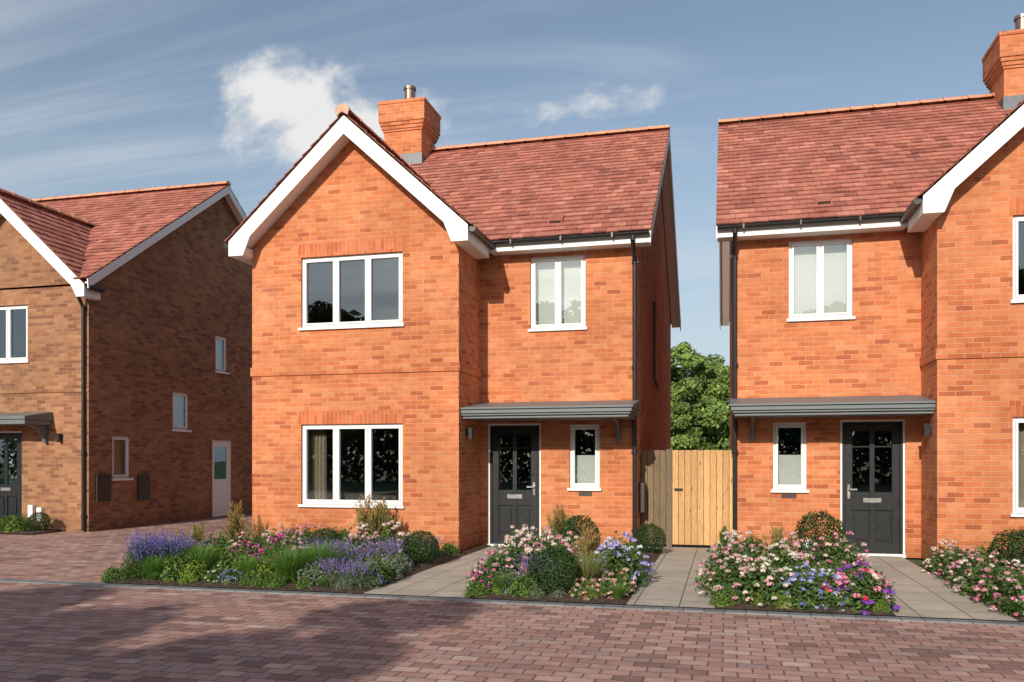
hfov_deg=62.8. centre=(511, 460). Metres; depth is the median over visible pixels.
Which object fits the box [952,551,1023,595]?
pale pink flowering shrub
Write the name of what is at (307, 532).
pink flowering shrub
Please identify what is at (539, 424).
door frame
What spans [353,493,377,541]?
golden conifer
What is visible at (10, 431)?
door frame
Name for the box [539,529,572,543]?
pink flowering shrub
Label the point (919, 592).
path
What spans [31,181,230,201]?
ridge tiles
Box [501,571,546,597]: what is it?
green shrub
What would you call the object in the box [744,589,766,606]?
lime shrub
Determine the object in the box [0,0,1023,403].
sky
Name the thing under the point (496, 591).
lime shrub
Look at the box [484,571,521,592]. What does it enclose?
fennel plant
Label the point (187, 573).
lime shrub
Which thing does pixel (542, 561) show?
topiary ball
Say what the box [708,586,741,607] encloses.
green shrub
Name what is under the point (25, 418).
porch canopy
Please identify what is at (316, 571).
silver leaf plant
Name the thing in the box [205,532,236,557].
green shrub
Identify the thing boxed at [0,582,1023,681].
road
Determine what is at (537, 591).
silver leaf plant
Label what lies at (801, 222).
gutter
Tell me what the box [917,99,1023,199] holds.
gable roof tiles
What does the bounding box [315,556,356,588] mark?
lavender plant
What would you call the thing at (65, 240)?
gable roof tiles
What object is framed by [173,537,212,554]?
lavender plant
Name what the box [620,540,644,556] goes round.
green shrub
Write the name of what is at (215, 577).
white flowering plant
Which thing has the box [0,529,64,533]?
flower bed
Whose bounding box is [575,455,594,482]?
window blind
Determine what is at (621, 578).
sedum plant
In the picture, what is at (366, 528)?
pale pink flowering shrub
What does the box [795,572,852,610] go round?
blue flowering plant
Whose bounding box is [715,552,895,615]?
flower bed
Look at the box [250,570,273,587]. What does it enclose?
green shrub
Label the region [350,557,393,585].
green shrub
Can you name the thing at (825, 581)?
mixed petunia plant
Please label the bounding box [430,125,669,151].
ridge tiles
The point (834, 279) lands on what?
window blind
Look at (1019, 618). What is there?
flower bed
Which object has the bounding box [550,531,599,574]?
pale pink flowering shrub
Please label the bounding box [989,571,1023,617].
pink flowering shrub
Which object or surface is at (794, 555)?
pale pink flowering shrub
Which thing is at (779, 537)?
golden conifer
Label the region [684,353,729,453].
garden tree
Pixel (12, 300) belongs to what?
soldier course
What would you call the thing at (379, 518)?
golden conifer
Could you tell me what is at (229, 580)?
lime shrub
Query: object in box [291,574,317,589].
green shrub
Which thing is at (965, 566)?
pink flowering shrub
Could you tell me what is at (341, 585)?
silver leaf plant
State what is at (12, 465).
door glass
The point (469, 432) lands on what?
wall lantern
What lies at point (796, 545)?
pale pink flowering shrub
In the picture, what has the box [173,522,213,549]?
golden conifer
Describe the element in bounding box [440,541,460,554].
green shrub
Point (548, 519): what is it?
golden conifer
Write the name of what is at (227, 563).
green shrub
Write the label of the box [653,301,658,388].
side wall pipe
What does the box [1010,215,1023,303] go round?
window frame
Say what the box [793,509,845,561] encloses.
topiary ball
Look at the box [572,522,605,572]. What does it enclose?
ornamental grass
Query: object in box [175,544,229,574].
fennel plant
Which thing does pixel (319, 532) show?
topiary ball
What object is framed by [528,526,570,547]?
pale pink flowering shrub
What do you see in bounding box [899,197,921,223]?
gable gutter
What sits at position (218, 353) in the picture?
window blind
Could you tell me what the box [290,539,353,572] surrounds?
fennel plant
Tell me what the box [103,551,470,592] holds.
flower bed
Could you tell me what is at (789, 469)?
window blind
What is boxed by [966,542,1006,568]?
green shrub
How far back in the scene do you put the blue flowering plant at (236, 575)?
9.91 m
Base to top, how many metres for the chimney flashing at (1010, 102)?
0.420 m
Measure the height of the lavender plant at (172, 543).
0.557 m
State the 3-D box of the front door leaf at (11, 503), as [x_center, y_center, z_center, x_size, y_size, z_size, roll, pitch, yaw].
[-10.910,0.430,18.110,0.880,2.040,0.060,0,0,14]
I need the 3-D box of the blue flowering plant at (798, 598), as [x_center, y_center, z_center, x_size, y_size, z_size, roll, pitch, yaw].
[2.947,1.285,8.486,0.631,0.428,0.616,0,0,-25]
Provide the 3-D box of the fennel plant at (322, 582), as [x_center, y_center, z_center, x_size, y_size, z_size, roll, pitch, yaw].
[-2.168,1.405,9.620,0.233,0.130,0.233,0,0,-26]
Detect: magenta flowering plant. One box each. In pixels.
[229,540,263,560]
[251,534,295,566]
[473,566,500,590]
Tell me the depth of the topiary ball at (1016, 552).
10.34 m
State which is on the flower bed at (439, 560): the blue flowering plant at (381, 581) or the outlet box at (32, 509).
the blue flowering plant at (381, 581)
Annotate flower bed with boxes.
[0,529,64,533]
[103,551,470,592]
[464,544,490,552]
[468,548,662,603]
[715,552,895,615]
[916,563,1023,620]
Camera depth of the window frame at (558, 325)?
14.29 m
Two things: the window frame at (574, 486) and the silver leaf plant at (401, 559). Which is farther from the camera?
the window frame at (574, 486)
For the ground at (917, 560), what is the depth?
9.09 m
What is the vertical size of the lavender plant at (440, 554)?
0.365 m
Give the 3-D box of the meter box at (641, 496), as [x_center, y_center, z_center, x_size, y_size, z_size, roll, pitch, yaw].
[2.217,0.630,14.294,0.099,0.500,0.300,0,0,14]
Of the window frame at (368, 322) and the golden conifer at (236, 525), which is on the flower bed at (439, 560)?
the golden conifer at (236, 525)
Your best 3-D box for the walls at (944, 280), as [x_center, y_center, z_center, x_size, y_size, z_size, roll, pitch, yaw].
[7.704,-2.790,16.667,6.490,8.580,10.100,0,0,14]
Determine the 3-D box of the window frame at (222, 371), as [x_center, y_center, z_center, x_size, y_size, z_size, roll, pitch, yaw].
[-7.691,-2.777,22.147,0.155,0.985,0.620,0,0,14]
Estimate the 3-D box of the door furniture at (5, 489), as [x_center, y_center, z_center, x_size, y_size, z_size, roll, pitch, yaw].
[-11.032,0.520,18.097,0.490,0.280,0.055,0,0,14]
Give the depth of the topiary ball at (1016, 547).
9.70 m
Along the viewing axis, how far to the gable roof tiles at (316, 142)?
13.71 m
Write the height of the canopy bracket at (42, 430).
0.388 m
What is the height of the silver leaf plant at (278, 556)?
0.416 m
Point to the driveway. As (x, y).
(90, 557)
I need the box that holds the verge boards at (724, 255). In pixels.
[716,224,731,329]
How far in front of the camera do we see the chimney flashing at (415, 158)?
18.90 m
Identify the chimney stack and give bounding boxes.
[378,97,440,156]
[982,29,1023,102]
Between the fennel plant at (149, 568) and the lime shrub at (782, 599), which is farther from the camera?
the fennel plant at (149, 568)
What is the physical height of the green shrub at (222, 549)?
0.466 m
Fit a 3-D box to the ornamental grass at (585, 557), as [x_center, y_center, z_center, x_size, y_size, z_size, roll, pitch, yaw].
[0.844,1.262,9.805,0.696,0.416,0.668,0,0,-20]
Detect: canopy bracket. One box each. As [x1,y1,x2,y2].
[27,424,47,443]
[613,419,619,441]
[750,417,754,440]
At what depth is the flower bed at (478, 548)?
13.89 m
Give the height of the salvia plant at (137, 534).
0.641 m
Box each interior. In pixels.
[0,309,222,483]
[308,258,594,543]
[778,222,1023,553]
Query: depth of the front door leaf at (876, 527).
13.07 m
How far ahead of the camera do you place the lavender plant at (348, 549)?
10.36 m
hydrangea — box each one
[592,530,654,582]
[594,538,649,587]
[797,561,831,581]
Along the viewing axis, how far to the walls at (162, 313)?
19.13 m
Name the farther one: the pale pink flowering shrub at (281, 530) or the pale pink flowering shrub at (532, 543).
the pale pink flowering shrub at (281, 530)
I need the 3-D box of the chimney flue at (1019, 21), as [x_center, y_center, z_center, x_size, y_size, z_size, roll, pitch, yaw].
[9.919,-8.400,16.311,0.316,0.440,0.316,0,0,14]
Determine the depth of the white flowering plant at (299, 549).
10.90 m
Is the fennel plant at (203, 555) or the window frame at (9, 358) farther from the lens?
the window frame at (9, 358)
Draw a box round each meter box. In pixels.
[638,482,645,511]
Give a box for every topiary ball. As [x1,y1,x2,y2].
[26,511,50,530]
[307,528,344,547]
[400,530,439,563]
[528,546,579,594]
[557,514,600,550]
[633,522,665,552]
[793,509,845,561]
[985,527,1023,574]
[1007,532,1023,570]
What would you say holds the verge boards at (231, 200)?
attached to the walls at (162, 313)
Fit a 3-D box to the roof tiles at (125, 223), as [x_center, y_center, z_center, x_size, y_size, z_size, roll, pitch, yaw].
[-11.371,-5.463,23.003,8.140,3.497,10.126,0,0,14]
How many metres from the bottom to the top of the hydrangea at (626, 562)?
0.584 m
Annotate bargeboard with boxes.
[0,199,100,300]
[228,115,488,265]
[908,105,1023,231]
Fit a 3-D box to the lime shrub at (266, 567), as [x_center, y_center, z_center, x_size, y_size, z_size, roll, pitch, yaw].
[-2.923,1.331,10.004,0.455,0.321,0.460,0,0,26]
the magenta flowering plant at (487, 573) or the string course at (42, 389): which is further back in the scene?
the string course at (42, 389)
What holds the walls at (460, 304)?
on the ground at (917, 560)
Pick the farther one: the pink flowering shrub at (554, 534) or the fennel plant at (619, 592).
the pink flowering shrub at (554, 534)
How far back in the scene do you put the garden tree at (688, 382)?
41.94 m
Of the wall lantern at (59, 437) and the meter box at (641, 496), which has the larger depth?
the wall lantern at (59, 437)
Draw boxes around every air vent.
[579,492,591,495]
[782,494,795,497]
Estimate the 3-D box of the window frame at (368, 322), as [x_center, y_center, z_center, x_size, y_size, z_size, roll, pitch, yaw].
[-2.655,-2.788,13.913,1.890,1.225,0.155,0,0,14]
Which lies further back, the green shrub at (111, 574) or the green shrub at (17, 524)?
the green shrub at (17, 524)
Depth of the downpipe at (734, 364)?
13.45 m
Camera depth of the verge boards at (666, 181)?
20.24 m
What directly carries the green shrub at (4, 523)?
on the flower bed at (32, 532)
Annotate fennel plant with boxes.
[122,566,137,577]
[130,554,174,578]
[136,569,147,578]
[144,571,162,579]
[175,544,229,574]
[198,574,211,582]
[228,554,271,575]
[259,543,318,582]
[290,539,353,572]
[315,577,329,586]
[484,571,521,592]
[605,583,629,598]
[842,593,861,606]
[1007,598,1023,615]
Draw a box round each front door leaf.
[0,433,21,523]
[490,425,538,543]
[842,421,902,553]
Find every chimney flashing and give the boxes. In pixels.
[399,152,426,163]
[998,94,1023,109]
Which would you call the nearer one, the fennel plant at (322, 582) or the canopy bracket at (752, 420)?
the fennel plant at (322, 582)
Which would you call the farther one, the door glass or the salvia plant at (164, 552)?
the door glass
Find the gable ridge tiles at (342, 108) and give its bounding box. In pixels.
[334,104,430,185]
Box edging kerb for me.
[0,579,1023,625]
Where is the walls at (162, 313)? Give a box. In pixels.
[0,197,251,531]
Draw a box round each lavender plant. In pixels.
[143,532,196,557]
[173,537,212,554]
[297,536,345,570]
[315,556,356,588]
[320,537,376,569]
[335,559,379,590]
[366,535,408,566]
[412,535,445,557]
[509,552,562,591]
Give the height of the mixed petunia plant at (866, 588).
0.502 m
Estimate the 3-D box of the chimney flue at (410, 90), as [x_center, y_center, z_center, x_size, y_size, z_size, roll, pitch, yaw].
[-2.362,-8.400,19.428,0.316,0.440,0.316,0,0,14]
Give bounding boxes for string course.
[0,385,89,393]
[250,362,480,377]
[920,346,1023,366]
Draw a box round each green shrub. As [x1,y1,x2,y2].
[0,513,15,529]
[0,514,34,532]
[100,565,123,581]
[159,551,200,582]
[184,540,231,568]
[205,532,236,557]
[210,545,258,576]
[238,571,255,585]
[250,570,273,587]
[269,574,287,588]
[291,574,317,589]
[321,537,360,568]
[327,526,350,543]
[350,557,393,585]
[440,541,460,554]
[462,577,492,596]
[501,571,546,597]
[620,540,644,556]
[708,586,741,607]
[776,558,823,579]
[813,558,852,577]
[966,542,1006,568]
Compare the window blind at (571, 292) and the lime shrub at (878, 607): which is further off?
the window blind at (571, 292)
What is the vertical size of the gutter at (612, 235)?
0.073 m
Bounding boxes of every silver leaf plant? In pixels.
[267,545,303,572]
[297,555,341,587]
[335,580,350,589]
[365,550,402,580]
[385,550,413,570]
[493,564,524,594]
[529,584,547,598]
[548,586,567,597]
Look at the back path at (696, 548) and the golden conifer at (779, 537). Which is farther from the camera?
the back path at (696, 548)
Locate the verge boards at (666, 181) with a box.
[635,133,680,330]
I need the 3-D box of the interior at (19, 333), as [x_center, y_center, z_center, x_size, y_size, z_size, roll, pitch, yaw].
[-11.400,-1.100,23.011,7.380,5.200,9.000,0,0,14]
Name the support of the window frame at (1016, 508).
attached to the walls at (944, 280)
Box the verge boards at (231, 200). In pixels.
[85,186,245,287]
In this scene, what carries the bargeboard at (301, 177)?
attached to the walls at (460, 304)
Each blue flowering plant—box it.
[217,568,243,583]
[365,569,386,586]
[774,566,827,610]
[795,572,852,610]
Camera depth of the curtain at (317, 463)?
14.33 m
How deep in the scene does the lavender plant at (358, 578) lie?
9.58 m
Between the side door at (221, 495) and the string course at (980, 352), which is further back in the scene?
the side door at (221, 495)
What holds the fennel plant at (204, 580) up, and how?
on the flower bed at (439, 560)
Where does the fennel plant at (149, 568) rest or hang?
on the flower bed at (439, 560)
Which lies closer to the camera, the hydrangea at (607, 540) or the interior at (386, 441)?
the hydrangea at (607, 540)
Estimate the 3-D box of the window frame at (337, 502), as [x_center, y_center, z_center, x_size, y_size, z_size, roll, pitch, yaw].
[-2.655,0.092,13.913,1.890,1.385,0.155,0,0,14]
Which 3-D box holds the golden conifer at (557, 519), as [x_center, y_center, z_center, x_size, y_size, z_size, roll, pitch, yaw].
[0.732,1.048,12.922,0.454,0.802,0.439,0,0,-32]
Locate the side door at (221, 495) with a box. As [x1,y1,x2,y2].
[212,440,230,517]
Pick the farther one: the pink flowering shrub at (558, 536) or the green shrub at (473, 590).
the pink flowering shrub at (558, 536)
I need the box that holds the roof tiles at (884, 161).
[716,99,1012,321]
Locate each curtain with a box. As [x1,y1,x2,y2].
[309,429,326,498]
[1018,423,1023,507]
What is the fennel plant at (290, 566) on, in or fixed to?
on the flower bed at (439, 560)
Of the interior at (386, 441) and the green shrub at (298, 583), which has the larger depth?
the interior at (386, 441)
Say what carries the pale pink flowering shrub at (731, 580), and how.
on the flower bed at (742, 605)
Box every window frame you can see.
[0,305,28,363]
[111,436,132,480]
[172,392,191,431]
[215,335,229,374]
[298,252,404,330]
[298,423,404,508]
[528,254,586,331]
[567,425,601,490]
[771,422,808,492]
[786,238,855,321]
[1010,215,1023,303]
[1010,417,1023,516]
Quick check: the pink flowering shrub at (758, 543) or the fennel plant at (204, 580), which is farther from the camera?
the pink flowering shrub at (758, 543)
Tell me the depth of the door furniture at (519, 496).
14.46 m
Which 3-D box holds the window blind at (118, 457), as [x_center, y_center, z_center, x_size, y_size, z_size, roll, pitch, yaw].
[-8.784,-0.065,18.520,0.001,0.930,0.580,0,0,14]
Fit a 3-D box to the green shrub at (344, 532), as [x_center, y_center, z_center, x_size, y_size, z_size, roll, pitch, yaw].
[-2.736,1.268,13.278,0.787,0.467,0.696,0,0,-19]
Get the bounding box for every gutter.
[86,285,104,292]
[224,225,495,249]
[492,230,649,244]
[717,213,902,230]
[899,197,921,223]
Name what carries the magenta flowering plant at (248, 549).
on the flower bed at (439, 560)
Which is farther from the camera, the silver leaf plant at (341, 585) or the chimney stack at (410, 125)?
the chimney stack at (410, 125)
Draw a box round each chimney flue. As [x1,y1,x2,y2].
[404,85,415,98]
[1014,13,1023,29]
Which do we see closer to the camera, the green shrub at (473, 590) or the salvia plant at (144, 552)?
the green shrub at (473, 590)
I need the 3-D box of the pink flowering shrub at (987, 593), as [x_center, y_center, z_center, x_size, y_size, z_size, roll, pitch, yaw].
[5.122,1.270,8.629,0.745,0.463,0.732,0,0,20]
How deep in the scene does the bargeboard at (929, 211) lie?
11.52 m
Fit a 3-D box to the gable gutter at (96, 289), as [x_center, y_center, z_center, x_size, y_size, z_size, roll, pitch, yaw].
[-10.866,-3.553,17.960,4.729,0.109,0.430,0,0,14]
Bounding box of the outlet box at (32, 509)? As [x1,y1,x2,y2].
[28,505,43,521]
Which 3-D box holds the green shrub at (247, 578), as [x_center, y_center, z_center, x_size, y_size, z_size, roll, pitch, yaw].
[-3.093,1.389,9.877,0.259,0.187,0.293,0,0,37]
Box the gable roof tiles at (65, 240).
[0,193,91,283]
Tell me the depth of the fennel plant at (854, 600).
8.22 m
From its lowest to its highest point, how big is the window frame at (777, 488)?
1.115 m
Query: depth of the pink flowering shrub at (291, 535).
13.48 m
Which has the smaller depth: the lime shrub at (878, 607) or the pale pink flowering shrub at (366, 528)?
the lime shrub at (878, 607)
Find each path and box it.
[365,546,519,597]
[627,551,714,607]
[643,544,717,551]
[831,554,1017,620]
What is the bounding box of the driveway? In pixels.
[0,514,251,582]
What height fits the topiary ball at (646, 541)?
0.526 m
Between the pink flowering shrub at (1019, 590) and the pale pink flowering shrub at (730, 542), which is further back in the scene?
the pale pink flowering shrub at (730, 542)
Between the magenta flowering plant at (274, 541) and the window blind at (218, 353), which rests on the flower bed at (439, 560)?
the magenta flowering plant at (274, 541)
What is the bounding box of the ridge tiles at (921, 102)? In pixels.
[718,93,993,124]
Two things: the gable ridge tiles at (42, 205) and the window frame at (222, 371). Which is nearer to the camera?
the gable ridge tiles at (42, 205)
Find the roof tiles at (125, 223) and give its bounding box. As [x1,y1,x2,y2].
[39,185,246,278]
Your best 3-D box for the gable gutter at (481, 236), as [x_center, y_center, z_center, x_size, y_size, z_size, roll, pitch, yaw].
[-2.567,-3.619,14.177,4.429,0.109,1.180,0,0,14]
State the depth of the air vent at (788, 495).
13.32 m
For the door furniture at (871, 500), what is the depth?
13.08 m
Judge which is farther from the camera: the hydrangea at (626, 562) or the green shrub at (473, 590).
the hydrangea at (626, 562)
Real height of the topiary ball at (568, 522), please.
0.723 m
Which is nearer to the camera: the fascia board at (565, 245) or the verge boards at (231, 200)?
the fascia board at (565, 245)
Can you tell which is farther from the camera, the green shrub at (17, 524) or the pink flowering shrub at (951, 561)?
the green shrub at (17, 524)
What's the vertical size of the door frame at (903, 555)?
2.130 m
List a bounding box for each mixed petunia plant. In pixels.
[821,567,864,605]
[827,561,900,614]
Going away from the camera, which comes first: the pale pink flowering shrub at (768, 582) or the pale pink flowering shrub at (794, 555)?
the pale pink flowering shrub at (768, 582)
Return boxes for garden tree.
[671,342,729,453]
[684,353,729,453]
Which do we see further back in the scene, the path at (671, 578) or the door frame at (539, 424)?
the door frame at (539, 424)
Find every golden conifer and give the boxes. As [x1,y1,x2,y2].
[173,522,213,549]
[221,500,251,544]
[250,514,268,540]
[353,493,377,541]
[356,503,397,547]
[367,496,393,534]
[541,506,577,541]
[549,503,574,537]
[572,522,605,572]
[763,525,797,548]
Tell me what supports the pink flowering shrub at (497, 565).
on the flower bed at (652, 558)
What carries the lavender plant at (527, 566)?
on the flower bed at (652, 558)
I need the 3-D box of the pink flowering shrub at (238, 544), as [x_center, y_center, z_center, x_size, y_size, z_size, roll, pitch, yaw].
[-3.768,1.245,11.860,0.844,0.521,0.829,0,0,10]
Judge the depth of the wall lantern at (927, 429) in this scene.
12.16 m
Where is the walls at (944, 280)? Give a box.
[730,127,1023,559]
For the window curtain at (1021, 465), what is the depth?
11.86 m
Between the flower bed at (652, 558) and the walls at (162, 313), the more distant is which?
the walls at (162, 313)
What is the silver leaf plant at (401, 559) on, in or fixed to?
on the flower bed at (439, 560)
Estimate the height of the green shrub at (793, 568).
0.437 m
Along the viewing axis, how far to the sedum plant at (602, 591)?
8.86 m
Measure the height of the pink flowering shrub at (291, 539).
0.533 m
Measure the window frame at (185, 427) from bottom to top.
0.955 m
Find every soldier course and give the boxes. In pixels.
[0,294,29,305]
[1010,198,1023,416]
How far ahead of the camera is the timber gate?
14.29 m
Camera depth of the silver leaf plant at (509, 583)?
9.13 m
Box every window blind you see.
[114,440,122,474]
[174,396,181,426]
[216,339,220,368]
[536,260,580,324]
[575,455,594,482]
[778,455,800,484]
[794,244,845,313]
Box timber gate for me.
[641,449,731,547]
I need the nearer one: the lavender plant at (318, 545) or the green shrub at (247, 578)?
the green shrub at (247, 578)
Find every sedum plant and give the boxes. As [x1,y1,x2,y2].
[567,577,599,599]
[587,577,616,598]
[600,567,636,595]
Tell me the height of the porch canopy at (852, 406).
0.329 m
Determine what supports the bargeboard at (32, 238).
attached to the walls at (162, 313)
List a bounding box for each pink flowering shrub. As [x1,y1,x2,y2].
[227,530,265,554]
[257,523,302,547]
[259,529,304,552]
[286,524,308,543]
[289,523,332,549]
[338,522,383,547]
[345,532,379,560]
[373,520,424,563]
[465,550,527,588]
[483,532,554,576]
[488,524,557,569]
[521,534,586,586]
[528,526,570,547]
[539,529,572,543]
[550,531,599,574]
[693,541,759,590]
[695,530,759,578]
[697,554,764,598]
[715,529,775,561]
[729,556,803,607]
[735,537,803,576]
[762,532,825,569]
[812,531,873,578]
[921,538,964,574]
[933,544,985,580]
[943,549,1002,588]
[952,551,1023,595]
[970,562,1023,606]
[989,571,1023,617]
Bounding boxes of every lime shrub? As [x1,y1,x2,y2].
[178,560,208,584]
[223,575,236,584]
[250,558,281,577]
[489,585,501,594]
[578,584,596,598]
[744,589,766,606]
[771,591,792,608]
[871,600,889,612]
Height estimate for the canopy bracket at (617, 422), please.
0.368 m
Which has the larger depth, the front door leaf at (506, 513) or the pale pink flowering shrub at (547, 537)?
the front door leaf at (506, 513)
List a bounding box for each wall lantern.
[55,433,62,441]
[466,428,473,438]
[922,424,932,435]
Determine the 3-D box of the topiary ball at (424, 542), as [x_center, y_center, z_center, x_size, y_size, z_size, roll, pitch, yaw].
[-1.287,1.236,11.769,0.564,0.525,0.565,0,0,9]
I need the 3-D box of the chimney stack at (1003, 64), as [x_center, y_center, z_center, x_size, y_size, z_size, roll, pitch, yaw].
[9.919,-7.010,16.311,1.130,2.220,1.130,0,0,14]
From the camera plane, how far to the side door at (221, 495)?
22.26 m
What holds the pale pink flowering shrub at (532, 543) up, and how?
on the flower bed at (652, 558)
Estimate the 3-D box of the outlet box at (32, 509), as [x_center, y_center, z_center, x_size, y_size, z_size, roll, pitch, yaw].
[-10.086,1.125,17.782,0.340,0.350,0.089,0,0,14]
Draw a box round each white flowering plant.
[204,565,231,584]
[286,544,312,571]
[744,557,799,590]
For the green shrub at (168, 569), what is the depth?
10.13 m
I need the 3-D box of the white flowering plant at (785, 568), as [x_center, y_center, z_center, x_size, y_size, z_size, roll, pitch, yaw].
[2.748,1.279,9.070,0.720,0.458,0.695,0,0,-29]
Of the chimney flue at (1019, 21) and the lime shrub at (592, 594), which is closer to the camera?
the lime shrub at (592, 594)
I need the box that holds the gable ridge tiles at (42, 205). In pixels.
[0,188,96,225]
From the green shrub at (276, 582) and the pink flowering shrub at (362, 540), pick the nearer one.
the green shrub at (276, 582)
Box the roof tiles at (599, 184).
[410,130,680,323]
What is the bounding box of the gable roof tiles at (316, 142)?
[224,113,472,248]
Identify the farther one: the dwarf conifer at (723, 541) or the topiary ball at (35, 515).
the topiary ball at (35, 515)
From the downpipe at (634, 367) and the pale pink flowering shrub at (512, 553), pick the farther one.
the downpipe at (634, 367)
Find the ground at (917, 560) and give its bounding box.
[113,558,1023,621]
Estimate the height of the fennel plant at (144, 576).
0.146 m
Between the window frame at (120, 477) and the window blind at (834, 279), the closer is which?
the window blind at (834, 279)
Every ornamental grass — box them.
[554,550,622,583]
[567,550,607,571]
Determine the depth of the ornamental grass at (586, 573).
9.23 m
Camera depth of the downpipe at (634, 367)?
13.84 m
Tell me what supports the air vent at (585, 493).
attached to the walls at (460, 304)
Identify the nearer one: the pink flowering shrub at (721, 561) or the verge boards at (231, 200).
the pink flowering shrub at (721, 561)
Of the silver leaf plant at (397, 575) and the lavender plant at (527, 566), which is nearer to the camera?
the lavender plant at (527, 566)
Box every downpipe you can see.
[77,297,87,530]
[630,235,637,545]
[731,228,737,544]
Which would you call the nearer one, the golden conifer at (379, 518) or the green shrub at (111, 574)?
the green shrub at (111, 574)
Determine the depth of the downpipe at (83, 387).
17.44 m
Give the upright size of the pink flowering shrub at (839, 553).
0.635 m
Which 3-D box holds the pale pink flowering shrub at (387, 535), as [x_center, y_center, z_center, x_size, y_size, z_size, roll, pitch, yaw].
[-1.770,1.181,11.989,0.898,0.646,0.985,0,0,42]
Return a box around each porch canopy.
[0,412,52,425]
[460,400,639,421]
[729,395,935,418]
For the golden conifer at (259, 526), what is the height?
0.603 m
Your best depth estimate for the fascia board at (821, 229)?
13.02 m
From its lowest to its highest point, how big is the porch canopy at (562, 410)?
0.329 m
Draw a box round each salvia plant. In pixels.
[118,533,165,581]
[120,529,166,570]
[149,529,192,573]
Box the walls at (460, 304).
[252,140,670,551]
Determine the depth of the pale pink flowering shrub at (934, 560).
10.90 m
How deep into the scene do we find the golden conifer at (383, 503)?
13.27 m
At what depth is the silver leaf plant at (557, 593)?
8.91 m
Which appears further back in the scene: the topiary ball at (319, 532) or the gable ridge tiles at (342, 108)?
the gable ridge tiles at (342, 108)
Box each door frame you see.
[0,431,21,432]
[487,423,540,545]
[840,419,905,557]
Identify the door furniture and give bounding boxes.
[1,488,10,490]
[507,482,534,498]
[847,484,880,502]
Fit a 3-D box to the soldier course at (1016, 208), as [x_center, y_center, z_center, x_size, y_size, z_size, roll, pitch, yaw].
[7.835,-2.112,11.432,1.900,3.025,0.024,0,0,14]
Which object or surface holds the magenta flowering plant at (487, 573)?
on the flower bed at (652, 558)
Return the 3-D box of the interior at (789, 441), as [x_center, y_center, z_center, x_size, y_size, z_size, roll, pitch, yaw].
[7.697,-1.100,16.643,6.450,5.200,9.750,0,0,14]
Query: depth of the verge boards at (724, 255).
21.27 m
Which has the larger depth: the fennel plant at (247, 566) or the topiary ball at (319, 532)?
the topiary ball at (319, 532)
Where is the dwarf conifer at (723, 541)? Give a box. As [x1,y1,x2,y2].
[718,526,730,549]
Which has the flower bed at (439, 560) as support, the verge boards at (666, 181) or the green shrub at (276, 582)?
the green shrub at (276, 582)
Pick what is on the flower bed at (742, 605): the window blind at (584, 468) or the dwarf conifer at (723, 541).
the dwarf conifer at (723, 541)
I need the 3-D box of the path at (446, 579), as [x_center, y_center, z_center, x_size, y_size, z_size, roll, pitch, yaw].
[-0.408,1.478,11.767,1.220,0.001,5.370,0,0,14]

